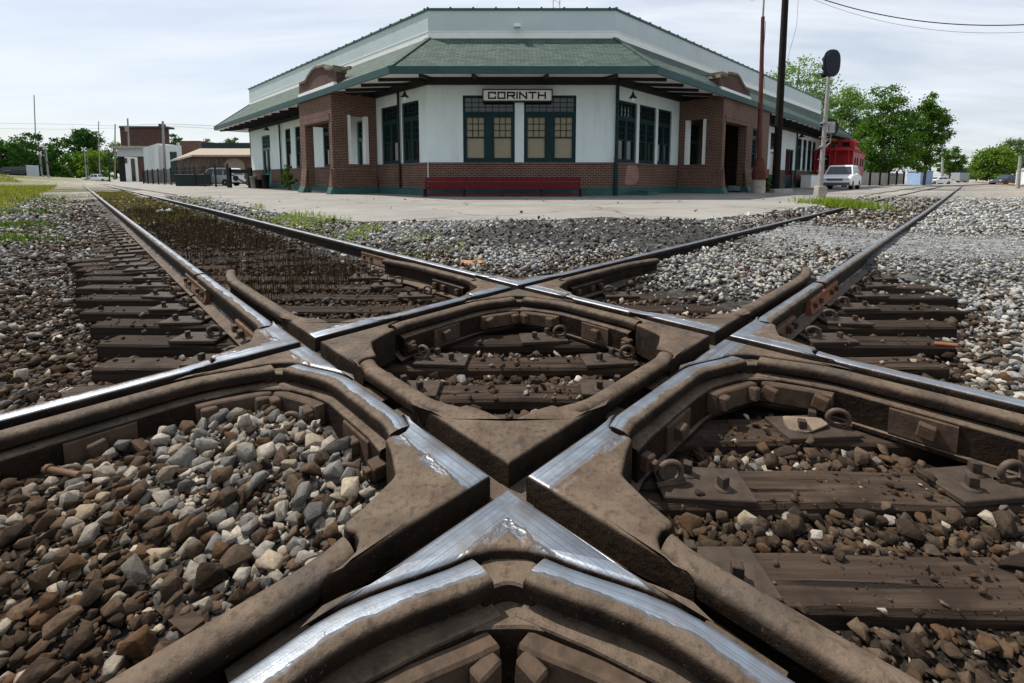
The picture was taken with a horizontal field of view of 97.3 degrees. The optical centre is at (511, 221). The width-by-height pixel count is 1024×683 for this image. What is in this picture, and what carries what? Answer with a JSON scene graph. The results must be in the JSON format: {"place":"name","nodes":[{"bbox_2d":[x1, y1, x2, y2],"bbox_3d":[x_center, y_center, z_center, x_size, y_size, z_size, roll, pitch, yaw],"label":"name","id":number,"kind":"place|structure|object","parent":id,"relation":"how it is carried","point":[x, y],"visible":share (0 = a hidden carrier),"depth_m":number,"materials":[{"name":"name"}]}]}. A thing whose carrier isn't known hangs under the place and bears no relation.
{"place":"outdoors","nodes":[
{"label":"outdoors","id":0,"kind":"place"},
{"bbox_2d":[0,174,56,214],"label":"grass bank","id":1,"kind":"structure","parent":0,"point":[24,191],"depth_m":25.24,"materials":[{"name":"plant"}]},
{"bbox_2d":[0,174,1023,682],"bbox_3d":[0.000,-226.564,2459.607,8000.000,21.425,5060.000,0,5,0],"label":"ground","id":2,"kind":"structure","parent":0,"point":[68,188],"depth_m":5.16,"materials":[{"name":"grey gravel"}]},
{"bbox_2d":[0,137,25,174],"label":"tree","id":3,"kind":"object","parent":2,"relation":"on","point":[4,160],"visible":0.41,"depth_m":117.81,"materials":[{"name":"green plant"}]},
{"bbox_2d":[1,167,26,174],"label":"parked car","id":4,"kind":"object","parent":2,"relation":"on","point":[17,170],"visible":0.47,"depth_m":90.61,"materials":[{"name":"blue paint"}]},
{"bbox_2d":[26,166,39,176],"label":"relay cabinet","id":5,"kind":"object","parent":2,"relation":"on","point":[32,171],"visible":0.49,"depth_m":75.12,"materials":[{"name":"metal"}]},
{"bbox_2d":[1,131,69,176],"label":"tree","id":6,"kind":"object","parent":2,"relation":"on","point":[34,159],"visible":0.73,"depth_m":115.86,"materials":[{"name":"green plant"}]},
{"bbox_2d":[0,230,76,243],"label":"weed clump","id":7,"kind":"object","parent":2,"relation":"on","point":[6,235],"visible":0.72,"depth_m":6.60,"materials":[{"name":"green plant"}]},
{"bbox_2d":[0,206,79,214],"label":"weed clump","id":8,"kind":"object","parent":2,"relation":"on","point":[42,212],"visible":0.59,"depth_m":11.54,"materials":[{"name":"green plant"}]},
{"bbox_2d":[0,217,101,230],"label":"weed clump","id":9,"kind":"object","parent":2,"relation":"on","point":[17,224],"visible":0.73,"depth_m":8.39,"materials":[{"name":"green plant"}]},
{"bbox_2d":[40,464,82,477],"bbox_3d":[-1.325,0.740,1.329,0.151,0.034,0.028,2,6,17],"label":"spike","id":10,"kind":"object","parent":2,"relation":"on","point":[46,469],"visible":1,"depth_m":1.33,"materials":[{"name":"brown metal"}]},
{"bbox_2d":[51,150,89,177],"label":"tree","id":11,"kind":"object","parent":2,"relation":"on","point":[73,165],"visible":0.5,"depth_m":146.91,"materials":[{"name":"green plant"}]},
{"bbox_2d":[56,127,106,176],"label":"tree","id":12,"kind":"object","parent":2,"relation":"on","point":[78,139],"visible":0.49,"depth_m":160.66,"materials":[{"name":"green plant"}]},
{"bbox_2d":[76,147,112,177],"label":"tree","id":13,"kind":"object","parent":2,"relation":"on","point":[93,160],"visible":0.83,"depth_m":142.55,"materials":[{"name":"green plant"}]},
{"bbox_2d":[67,253,151,267],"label":"wooden tie","id":14,"kind":"object","parent":2,"relation":"on","point":[92,260],"visible":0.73,"depth_m":5.31,"materials":[{"name":"wood"}]},
{"bbox_2d":[100,142,120,178],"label":"tree","id":15,"kind":"object","parent":2,"relation":"on","point":[105,159],"visible":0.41,"depth_m":162.05,"materials":[{"name":"green plant"}]},
{"bbox_2d":[71,256,155,273],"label":"wooden tie","id":16,"kind":"object","parent":2,"relation":"on","point":[75,267],"visible":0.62,"depth_m":5.06,"materials":[{"name":"wood"}]},
{"bbox_2d":[114,124,115,179],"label":"utility pole","id":17,"kind":"object","parent":2,"relation":"on","point":[114,152],"visible":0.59,"depth_m":148.44,"materials":[{"name":"grey wood"}]},
{"bbox_2d":[91,242,139,251],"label":"wooden tie","id":18,"kind":"object","parent":2,"relation":"on","point":[119,246],"visible":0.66,"depth_m":6.23,"materials":[{"name":"wood"}]},
{"bbox_2d":[92,245,142,253],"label":"wooden tie","id":19,"kind":"object","parent":2,"relation":"on","point":[115,250],"visible":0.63,"depth_m":5.93,"materials":[{"name":"wood"}]},
{"bbox_2d":[94,248,147,257],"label":"wooden tie","id":20,"kind":"object","parent":2,"relation":"on","point":[136,252],"visible":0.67,"depth_m":5.71,"materials":[{"name":"wood"}]},
{"bbox_2d":[83,185,210,303],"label":"rail","id":21,"kind":"object","parent":2,"relation":"on","point":[182,272],"visible":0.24,"depth_m":4.74,"materials":[{"name":"metal"}]},
{"bbox_2d":[119,124,174,145],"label":"brick building","id":22,"kind":"structure","parent":2,"relation":"on","point":[143,136],"depth_m":138.17,"materials":[{"name":"red brick"}]},
{"bbox_2d":[95,189,213,223],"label":"track grass","id":23,"kind":"structure","parent":2,"relation":"on","point":[112,195],"depth_m":14.67,"materials":[{"name":"green plant"}]},
{"bbox_2d":[150,601,204,637],"bbox_3d":[-0.693,0.816,0.931,0.152,0.032,0.035,3,6,29],"label":"wood splinter","id":24,"kind":"object","parent":2,"relation":"on","point":[191,620],"visible":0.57,"depth_m":0.91,"materials":[{"name":"brown wood"}]},
{"bbox_2d":[142,164,227,186],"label":"iron fence","id":25,"kind":"object","parent":2,"relation":"on","point":[217,176],"visible":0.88,"depth_m":45.80,"materials":[{"name":"black metal"}]},
{"bbox_2d":[226,168,252,187],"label":"iron gate","id":26,"kind":"structure","parent":25,"relation":"attached to","point":[248,171],"depth_m":35.98,"materials":[{"name":"black metal"}]},
{"bbox_2d":[76,256,315,278],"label":"wooden tie","id":27,"kind":"object","parent":2,"relation":"on","point":[120,266],"visible":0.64,"depth_m":4.82,"materials":[{"name":"wood"}]},
{"bbox_2d":[170,141,250,183],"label":"brick restaurant","id":28,"kind":"structure","parent":2,"relation":"on","point":[197,154],"depth_m":63.64,"materials":[{"name":"beige"}]},
{"bbox_2d":[180,159,218,173],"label":"window","id":29,"kind":"structure","parent":28,"relation":"in","point":[181,160],"depth_m":62.46,"materials":[{"name":"black glass"}]},
{"bbox_2d":[224,158,244,175],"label":"arched door","id":30,"kind":"structure","parent":28,"relation":"in","point":[232,163],"depth_m":62.47,"materials":[{"name":"beige"}]},
{"bbox_2d":[83,260,337,277],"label":"wooden tie","id":31,"kind":"object","parent":2,"relation":"on","point":[135,270],"visible":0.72,"depth_m":4.65,"materials":[{"name":"wood"}]},
{"bbox_2d":[100,184,399,266],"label":"rail","id":32,"kind":"object","parent":2,"relation":"on","point":[364,253],"visible":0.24,"depth_m":6.24,"materials":[{"name":"metal"}]},
{"bbox_2d":[125,204,387,303],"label":"dead weeds","id":33,"kind":"object","parent":2,"relation":"on","point":[213,229],"visible":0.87,"depth_m":5.75,"materials":[{"name":"brown plant"}]},
{"bbox_2d":[170,194,474,260],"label":"grass tufts","id":34,"kind":"object","parent":2,"relation":"on","point":[299,221],"visible":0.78,"depth_m":7.64,"materials":[{"name":"green plant"}]},
{"bbox_2d":[47,372,802,414],"bbox_3d":[0.025,0.795,2.015,4.050,0.259,0.173,0,5,0],"label":"wooden tie","id":35,"kind":"object","parent":2,"relation":"on","point":[514,399],"visible":0.18,"depth_m":1.98,"materials":[{"name":"wood"}]},
{"bbox_2d":[75,269,911,287],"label":"wooden tie","id":36,"kind":"object","parent":2,"relation":"on","point":[891,278],"visible":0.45,"depth_m":4.24,"materials":[{"name":"wood"}]},
{"bbox_2d":[75,276,942,297],"bbox_3d":[-0.030,0.606,3.976,7.500,0.258,0.178,0,5,0],"label":"wooden tie","id":37,"kind":"object","parent":2,"relation":"on","point":[148,286],"visible":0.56,"depth_m":3.90,"materials":[{"name":"wood"}]},
{"bbox_2d":[0,347,1023,682],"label":"ballast","id":38,"kind":"structure","parent":2,"relation":"on","point":[50,621],"depth_m":1.21,"materials":[{"name":"gravel"}]},
{"bbox_2d":[0,250,1023,682],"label":"rail diamond","id":39,"kind":"object","parent":2,"relation":"on","point":[482,546],"visible":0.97,"depth_m":1.23,"materials":[{"name":"metal"}]},
{"bbox_2d":[0,246,1023,375],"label":"ballast","id":40,"kind":"structure","parent":2,"relation":"on","point":[36,360],"depth_m":3.81,"materials":[{"name":"gravel"}]},
{"bbox_2d":[0,215,1023,269],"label":"ballast","id":41,"kind":"structure","parent":2,"relation":"on","point":[1003,226],"depth_m":6.56,"materials":[{"name":"gravel"}]},
{"bbox_2d":[0,195,1023,226],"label":"ballast","id":42,"kind":"structure","parent":2,"relation":"on","point":[985,206],"depth_m":11.57,"materials":[{"name":"gravel"}]},
{"bbox_2d":[75,285,957,309],"bbox_3d":[0.040,0.639,3.638,6.960,0.258,0.176,0,5,0],"label":"wooden tie","id":43,"kind":"object","parent":2,"relation":"on","point":[155,298],"visible":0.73,"depth_m":3.56,"materials":[{"name":"wood"}]},
{"bbox_2d":[91,344,949,384],"bbox_3d":[0.050,0.763,2.338,4.300,0.258,0.177,0,5,0],"label":"wooden tie","id":44,"kind":"object","parent":2,"relation":"on","point":[610,365],"visible":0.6,"depth_m":2.27,"materials":[{"name":"wood"}]},
{"bbox_2d":[79,296,964,324],"bbox_3d":[0.080,0.671,3.300,6.320,0.259,0.176,0,6,0],"label":"wooden tie","id":45,"kind":"object","parent":2,"relation":"on","point":[847,308],"visible":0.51,"depth_m":3.23,"materials":[{"name":"wood"}]},
{"bbox_2d":[90,308,956,340],"bbox_3d":[0.065,0.701,2.980,5.570,0.258,0.177,0,5,0],"label":"wooden tie","id":46,"kind":"object","parent":2,"relation":"on","point":[854,325],"visible":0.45,"depth_m":2.91,"materials":[{"name":"wood"}]},
{"bbox_2d":[97,325,950,360],"bbox_3d":[0.060,0.733,2.658,4.880,0.259,0.179,0,6,0],"label":"wooden tie","id":47,"kind":"object","parent":2,"relation":"on","point":[188,343],"visible":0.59,"depth_m":2.58,"materials":[{"name":"wood"}]},
{"bbox_2d":[934,341,960,347],"bbox_3d":[2.394,0.677,2.479,0.024,0.053,0.121,-1,6,-10],"label":"rod","id":48,"kind":"object","parent":47,"relation":"attached to","point":[947,344],"visible":1,"depth_m":2.47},
{"bbox_2d":[51,459,1023,519],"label":"wooden tie","id":49,"kind":"object","parent":2,"relation":"on","point":[973,488],"visible":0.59,"depth_m":1.35,"materials":[{"name":"wood"}]},
{"bbox_2d":[281,408,964,463],"bbox_3d":[0.100,0.825,1.702,4.000,0.258,0.177,0,6,0],"label":"wooden tie","id":50,"kind":"object","parent":2,"relation":"on","point":[834,433],"visible":0.17,"depth_m":1.64,"materials":[{"name":"wood"}]},
{"bbox_2d":[783,416,827,431],"bbox_3d":[1.101,0.762,1.703,0.157,0.047,0.099,-2,6,-22],"label":"flat stone","id":51,"kind":"object","parent":50,"relation":"on","point":[813,423],"visible":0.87,"depth_m":1.68,"materials":[{"name":"beige stone"}]},
{"bbox_2d":[279,539,1023,628],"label":"wooden tie","id":52,"kind":"object","parent":2,"relation":"on","point":[812,583],"visible":0.15,"depth_m":1.05,"materials":[{"name":"wood"}]},
{"bbox_2d":[998,552,1023,570],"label":"flat stone","id":53,"kind":"object","parent":52,"relation":"on","point":[1014,562],"visible":1,"depth_m":1.10,"materials":[{"name":"brown stone"}]},
{"bbox_2d":[628,182,960,261],"bbox_3d":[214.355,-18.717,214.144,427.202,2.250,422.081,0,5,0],"label":"rail","id":54,"kind":"object","parent":2,"relation":"on","point":[668,252],"visible":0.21,"depth_m":5.93,"materials":[{"name":"metal"}]},
{"bbox_2d":[765,54,843,118],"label":"tree","id":55,"kind":"object","parent":2,"relation":"on","point":[802,82],"visible":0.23,"depth_m":65.41,"materials":[{"name":"green plant"}]},
{"bbox_2d":[822,83,870,150],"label":"tree","id":56,"kind":"object","parent":2,"relation":"on","point":[848,99],"visible":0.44,"depth_m":69.49,"materials":[{"name":"green plant"}]},
{"bbox_2d":[787,196,907,210],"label":"grass tufts","id":57,"kind":"object","parent":2,"relation":"on","point":[844,202],"visible":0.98,"depth_m":12.21,"materials":[{"name":"green plant"}]},
{"bbox_2d":[805,182,967,314],"bbox_3d":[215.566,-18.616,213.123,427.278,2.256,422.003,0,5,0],"label":"rail","id":58,"kind":"object","parent":2,"relation":"on","point":[842,279],"visible":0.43,"depth_m":3.92,"materials":[{"name":"metal"}]},
{"bbox_2d":[848,83,932,175],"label":"tree","id":59,"kind":"object","parent":2,"relation":"on","point":[897,129],"visible":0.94,"depth_m":56.15,"materials":[{"name":"green plant"}]},
{"bbox_2d":[906,171,932,184],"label":"shed","id":60,"kind":"structure","parent":2,"relation":"on","point":[914,178],"depth_m":70.82,"materials":[{"name":"blue paint"}]},
{"bbox_2d":[902,91,958,184],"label":"tree","id":61,"kind":"object","parent":2,"relation":"on","point":[939,118],"visible":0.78,"depth_m":60.28,"materials":[{"name":"green plant"}]},
{"bbox_2d":[932,177,952,183],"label":"parked car","id":62,"kind":"object","parent":2,"relation":"on","point":[939,180],"visible":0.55,"depth_m":82.87,"materials":[{"name":"white paint"}]},
{"bbox_2d":[933,146,968,178],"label":"tree","id":63,"kind":"object","parent":2,"relation":"on","point":[949,166],"visible":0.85,"depth_m":127.97,"materials":[{"name":"green plant"}]},
{"bbox_2d":[944,173,969,182],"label":"box truck","id":64,"kind":"object","parent":2,"relation":"on","point":[959,177],"visible":0.89,"depth_m":166.15,"materials":[{"name":"white paint"}]},
{"bbox_2d":[989,175,1015,184],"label":"parked car","id":65,"kind":"object","parent":2,"relation":"on","point":[1005,179],"visible":0.78,"depth_m":80.85,"materials":[{"name":"blue paint"}]},
{"bbox_2d":[996,137,1023,174],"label":"tree","id":66,"kind":"object","parent":2,"relation":"on","point":[1017,144],"visible":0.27,"depth_m":102.48,"materials":[{"name":"green plant"}]},
{"bbox_2d":[1016,156,1021,187],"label":"wooden post","id":67,"kind":"object","parent":2,"relation":"on","point":[1018,179],"visible":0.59,"depth_m":45.67,"materials":[{"name":"white wood"}]},
{"bbox_2d":[0,0,1023,180],"label":"sky","id":68,"kind":"structure","parent":0,"point":[192,63],"materials":[{"name":"white"}]},
{"bbox_2d":[105,182,987,223],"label":"platform pavement","id":69,"kind":"structure","parent":0,"point":[373,207],"depth_m":13.32,"materials":[{"name":"beige concrete"}]},
{"bbox_2d":[110,146,146,181],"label":"canopy building","id":70,"kind":"structure","parent":69,"relation":"on","point":[131,162],"depth_m":93.99,"materials":[{"name":"paint"}]},
{"bbox_2d":[143,143,181,181],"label":"corrugated building","id":71,"kind":"structure","parent":69,"relation":"on","point":[153,156],"depth_m":83.36,"materials":[{"name":"white metal"}]},
{"bbox_2d":[162,121,166,182],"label":"utility pole","id":72,"kind":"object","parent":69,"relation":"on","point":[163,148],"visible":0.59,"depth_m":73.08,"materials":[{"name":"grey wood"}]},
{"bbox_2d":[174,174,210,185],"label":"rubbish skip","id":73,"kind":"object","parent":69,"relation":"on","point":[184,179],"visible":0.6,"depth_m":43.11,"materials":[{"name":"green metal"}]},
{"bbox_2d":[205,168,245,185],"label":"parked car","id":74,"kind":"object","parent":69,"relation":"on","point":[241,176],"visible":0.38,"depth_m":44.96,"materials":[{"name":"silver metal"}]},
{"bbox_2d":[279,165,298,189],"bbox_3d":[-14.514,-2.736,29.280,1.307,1.959,0.885,0,5,0],"label":"shrub","id":75,"kind":"object","parent":69,"relation":"on","point":[286,181],"visible":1,"depth_m":29.18,"materials":[{"name":"green plant"}]},
{"bbox_2d":[423,177,581,196],"bbox_3d":[-0.380,-1.417,18.448,6.420,0.802,0.592,0,5,0],"label":"bench","id":76,"kind":"object","parent":69,"relation":"on","point":[502,183],"visible":0.95,"depth_m":18.62,"materials":[{"name":"red paint"}]},
{"bbox_2d":[214,7,851,195],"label":"depot","id":77,"kind":"structure","parent":69,"relation":"on","point":[346,119],"depth_m":20.19,"materials":[{"name":"white paint"}]},
{"bbox_2d":[262,134,271,185],"bbox_3d":[-19.196,-4.773,35.464,0.135,3.980,2.100,-5,8,-44],"label":"door","id":78,"kind":"structure","parent":77,"relation":"in","point":[265,139],"depth_m":35.47,"materials":[{"name":"teal paint"}]},
{"bbox_2d":[285,129,291,165],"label":"window","id":79,"kind":"structure","parent":77,"relation":"in","point":[288,141],"depth_m":31.99,"materials":[{"name":"glass"}]},
{"bbox_2d":[295,126,301,167],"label":"window","id":80,"kind":"structure","parent":77,"relation":"in","point":[298,147],"depth_m":30.57,"materials":[{"name":"glass"}]},
{"bbox_2d":[323,128,329,166],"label":"window","id":81,"kind":"structure","parent":77,"relation":"in","point":[326,130],"depth_m":27.20,"materials":[{"name":"green glass"}]},
{"bbox_2d":[357,121,363,163],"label":"window","id":82,"kind":"structure","parent":77,"relation":"in","point":[360,133],"depth_m":24.00,"materials":[{"name":"green glass"}]},
{"bbox_2d":[382,105,397,163],"bbox_3d":[-5.755,-4.121,21.592,0.135,2.720,1.630,-5,8,-44],"label":"window","id":83,"kind":"structure","parent":77,"relation":"in","point":[389,114],"depth_m":21.66,"materials":[{"name":"green glass"}]},
{"bbox_2d":[403,100,419,162],"bbox_3d":[-4.471,-3.994,20.273,0.135,2.720,1.420,-5,8,-44],"label":"window","id":84,"kind":"structure","parent":77,"relation":"in","point":[410,109],"depth_m":20.31,"materials":[{"name":"teal paint"}]},
{"bbox_2d":[463,95,514,161],"bbox_3d":[-0.985,-3.951,19.303,2.210,2.820,0.135,0,5,0],"label":"window","id":85,"kind":"structure","parent":77,"relation":"in","point":[488,128],"depth_m":19.32,"materials":[{"name":"teal paint"}]},
{"bbox_2d":[482,89,552,102],"bbox_3d":[0.230,-5.281,18.921,2.940,0.520,0.240,0,5,0],"label":"station sign","id":86,"kind":"object","parent":77,"relation":"attached to","point":[517,95],"visible":1,"depth_m":18.84,"materials":[{"name":"white paint"}]},
{"bbox_2d":[524,95,575,161],"bbox_3d":[1.620,-3.951,19.303,2.220,2.820,0.135,0,5,0],"label":"window","id":87,"kind":"structure","parent":77,"relation":"in","point":[549,128],"depth_m":19.32,"materials":[{"name":"teal paint"}]},
{"bbox_2d":[618,100,635,162],"bbox_3d":[5.028,-3.940,19.973,0.135,2.670,1.560,5,8,45],"label":"window","id":88,"kind":"structure","parent":77,"relation":"in","point":[627,110],"depth_m":20.02,"materials":[{"name":"glass"}]},
{"bbox_2d":[638,105,654,163],"bbox_3d":[6.286,-4.061,21.226,0.135,2.670,1.560,5,8,45],"label":"window","id":89,"kind":"structure","parent":77,"relation":"in","point":[647,114],"depth_m":21.26,"materials":[{"name":"glass"}]},
{"bbox_2d":[657,109,670,164],"bbox_3d":[7.495,-4.177,22.429,0.135,2.670,1.420,5,8,45],"label":"window","id":90,"kind":"structure","parent":77,"relation":"in","point":[664,118],"depth_m":22.49,"materials":[{"name":"green glass"}]},
{"bbox_2d":[690,124,698,164],"bbox_3d":[9.850,-3.566,24.854,0.135,3.550,1.600,5,8,45],"label":"window","id":91,"kind":"structure","parent":77,"relation":"in","point":[694,128],"depth_m":25.12,"materials":[{"name":"glass"}]},
{"bbox_2d":[751,129,756,169],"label":"window","id":92,"kind":"structure","parent":77,"relation":"in","point":[754,130],"depth_m":25.49,"materials":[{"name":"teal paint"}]},
{"bbox_2d":[769,132,773,185],"bbox_3d":[20.492,-4.809,35.425,0.135,4.200,2.300,5,8,45],"label":"door","id":93,"kind":"structure","parent":77,"relation":"in","point":[772,134],"depth_m":35.21,"materials":[{"name":"teal paint"}]},
{"bbox_2d":[784,149,792,186],"bbox_3d":[23.568,-4.581,38.537,2.400,3.150,0.135,-5,8,-45],"label":"door","id":94,"kind":"structure","parent":77,"relation":"in","point":[789,153],"depth_m":38.78,"materials":[{"name":"teal paint"}]},
{"bbox_2d":[796,138,801,170],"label":"window","id":95,"kind":"structure","parent":77,"relation":"in","point":[799,140],"depth_m":40.83,"materials":[{"name":"glass"}]},
{"bbox_2d":[637,190,658,194],"bbox_3d":[6.026,-1.264,20.037,1.000,0.230,0.600,-5,8,-45],"label":"step box","id":96,"kind":"object","parent":69,"relation":"on","point":[647,192],"visible":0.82,"depth_m":19.79,"materials":[{"name":"green paint"}]},
{"bbox_2d":[751,0,766,192],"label":"lamp pole","id":97,"kind":"object","parent":69,"relation":"on","point":[759,175],"visible":0.94,"depth_m":22.61,"materials":[{"name":"metal"}]},
{"bbox_2d":[771,0,797,188],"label":"utility pole","id":98,"kind":"object","parent":69,"relation":"on","point":[776,169],"visible":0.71,"depth_m":23.41,"materials":[{"name":"black wood"}]},
{"bbox_2d":[825,0,1023,25],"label":"overhead wire","id":99,"kind":"object","parent":98,"relation":"attached to","point":[925,21],"visible":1,"depth_m":20.69,"materials":[{"name":"black metal"}]},
{"bbox_2d":[800,175,817,187],"bbox_3d":[26.957,-3.627,40.623,3.900,1.150,0.900,-5,8,-45],"label":"utility box","id":100,"kind":"object","parent":69,"relation":"on","point":[809,181],"visible":0.79,"depth_m":39.36,"materials":[{"name":"white paint"}]},
{"bbox_2d":[813,49,840,197],"bbox_3d":[12.255,-3.618,17.409,1.005,5.780,0.489,0,5,0],"label":"signal mast","id":101,"kind":"object","parent":69,"relation":"on","point":[830,68],"visible":0.98,"depth_m":17.30,"materials":[{"name":"metal"}]},
{"bbox_2d":[812,140,866,186],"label":"caboose","id":102,"kind":"object","parent":69,"relation":"on","point":[843,152],"visible":0.38,"depth_m":43.52,"materials":[{"name":"red paint"}]},
{"bbox_2d":[823,165,860,189],"bbox_3d":[24.392,-3.274,33.433,2.300,1.794,4.860,5,8,44],"label":"parked car","id":103,"kind":"object","parent":69,"relation":"on","point":[849,176],"visible":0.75,"depth_m":32.40,"materials":[{"name":"white paint"}]},
{"bbox_2d":[860,169,904,185],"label":"board fence","id":104,"kind":"object","parent":69,"relation":"on","point":[869,178],"visible":0.84,"depth_m":53.48,"materials":[{"name":"grey wood"}]},
{"bbox_2d":[963,144,1020,183],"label":"tree","id":105,"kind":"object","parent":69,"relation":"on","point":[997,161],"visible":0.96,"depth_m":90.37,"materials":[{"name":"green plant"}]},
{"label":"street","id":106,"kind":"structure","parent":0,"visible":0},
{"bbox_2d":[81,174,112,180],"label":"pickup truck","id":107,"kind":"object","parent":106,"relation":"on","point":[96,177],"visible":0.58,"depth_m":102.80,"materials":[{"name":"white paint"}]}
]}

